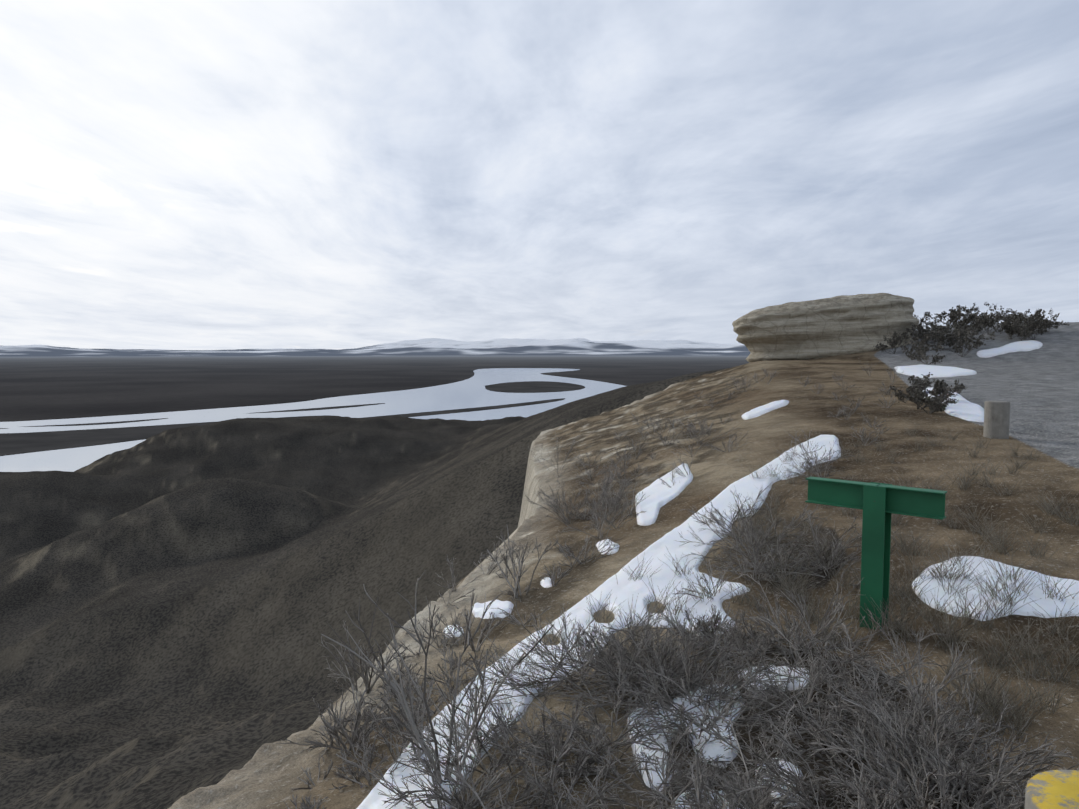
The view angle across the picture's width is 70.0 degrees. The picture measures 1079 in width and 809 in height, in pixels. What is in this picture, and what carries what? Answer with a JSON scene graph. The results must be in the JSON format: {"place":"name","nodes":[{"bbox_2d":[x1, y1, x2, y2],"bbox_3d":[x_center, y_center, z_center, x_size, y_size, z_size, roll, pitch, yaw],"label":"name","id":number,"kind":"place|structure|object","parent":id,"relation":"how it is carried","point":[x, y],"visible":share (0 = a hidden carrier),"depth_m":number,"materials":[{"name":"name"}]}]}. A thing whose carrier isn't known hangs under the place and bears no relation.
{"place":"outdoors","nodes":[
{"label":"outdoors","id":0,"kind":"place"},
{"bbox_2d":[0,381,584,455],"bbox_3d":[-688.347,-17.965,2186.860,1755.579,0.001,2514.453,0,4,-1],"label":"sandbars","id":1,"kind":"structure","parent":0,"point":[14,443],"depth_m":1270.35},
{"bbox_2d":[0,368,624,471],"bbox_3d":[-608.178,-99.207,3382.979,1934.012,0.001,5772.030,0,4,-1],"label":"river water","id":2,"kind":"structure","parent":0,"point":[473,392],"depth_m":1730.12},
{"bbox_2d":[0,322,1078,808],"bbox_3d":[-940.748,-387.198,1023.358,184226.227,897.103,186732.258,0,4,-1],"label":"ground terrain","id":3,"kind":"structure","parent":0,"point":[174,602],"depth_m":163.86,"materials":[{"name":"brown soil"}]},
{"bbox_2d":[320,524,559,783],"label":"bare shrub branches","id":4,"kind":"object","parent":3,"relation":"on","point":[401,701],"visible":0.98,"depth_m":3.49,"materials":[{"name":"grey plant"}]},
{"bbox_2d":[276,358,1078,808],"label":"bare shrubs","id":5,"kind":"object","parent":3,"relation":"on","point":[894,730],"visible":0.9,"depth_m":3.53,"materials":[{"name":"plant"}]},
{"bbox_2d":[356,340,1078,808],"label":"snow patches","id":6,"kind":"object","parent":3,"relation":"on","point":[620,588],"visible":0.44,"depth_m":5.51,"materials":[{"name":"white snow"}]},
{"bbox_2d":[432,424,1078,742],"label":"dry grass tufts","id":7,"kind":"object","parent":3,"relation":"on","point":[982,696],"visible":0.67,"depth_m":5.03,"materials":[{"name":"brown plant"}]},
{"bbox_2d":[732,293,919,362],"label":"rock outcrop","id":8,"kind":"object","parent":3,"relation":"on","point":[831,326],"visible":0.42,"depth_m":43.12,"materials":[{"name":"beige stone"}]},
{"bbox_2d":[805,477,946,629],"bbox_3d":[2.063,1.060,4.812,0.818,1.139,0.138,3,5,41],"label":"barrier post","id":9,"kind":"object","parent":3,"relation":"on","point":[878,504],"visible":0.77,"depth_m":4.73,"materials":[{"name":"green metal"}]},
{"bbox_2d":[873,302,1069,413],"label":"evergreen shrubs","id":10,"kind":"object","parent":3,"relation":"on","point":[1019,318],"depth_m":39.72,"materials":[{"name":"green plant"}]},
{"bbox_2d":[983,401,1009,438],"bbox_3d":[7.023,0.378,11.845,0.338,0.867,0.338,0,4,-1],"label":"bollard","id":11,"kind":"object","parent":3,"relation":"on","point":[996,419],"visible":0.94,"depth_m":11.70,"materials":[{"name":"grey concrete"}]},
{"bbox_2d":[1025,770,1078,808],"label":"bollard","id":12,"kind":"object","parent":3,"relation":"on","point":[1054,789],"visible":1,"depth_m":1.93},
{"bbox_2d":[0,0,1078,349],"label":"sky","id":13,"kind":"structure","parent":0,"point":[175,174],"materials":[{"name":"white"}]}
]}

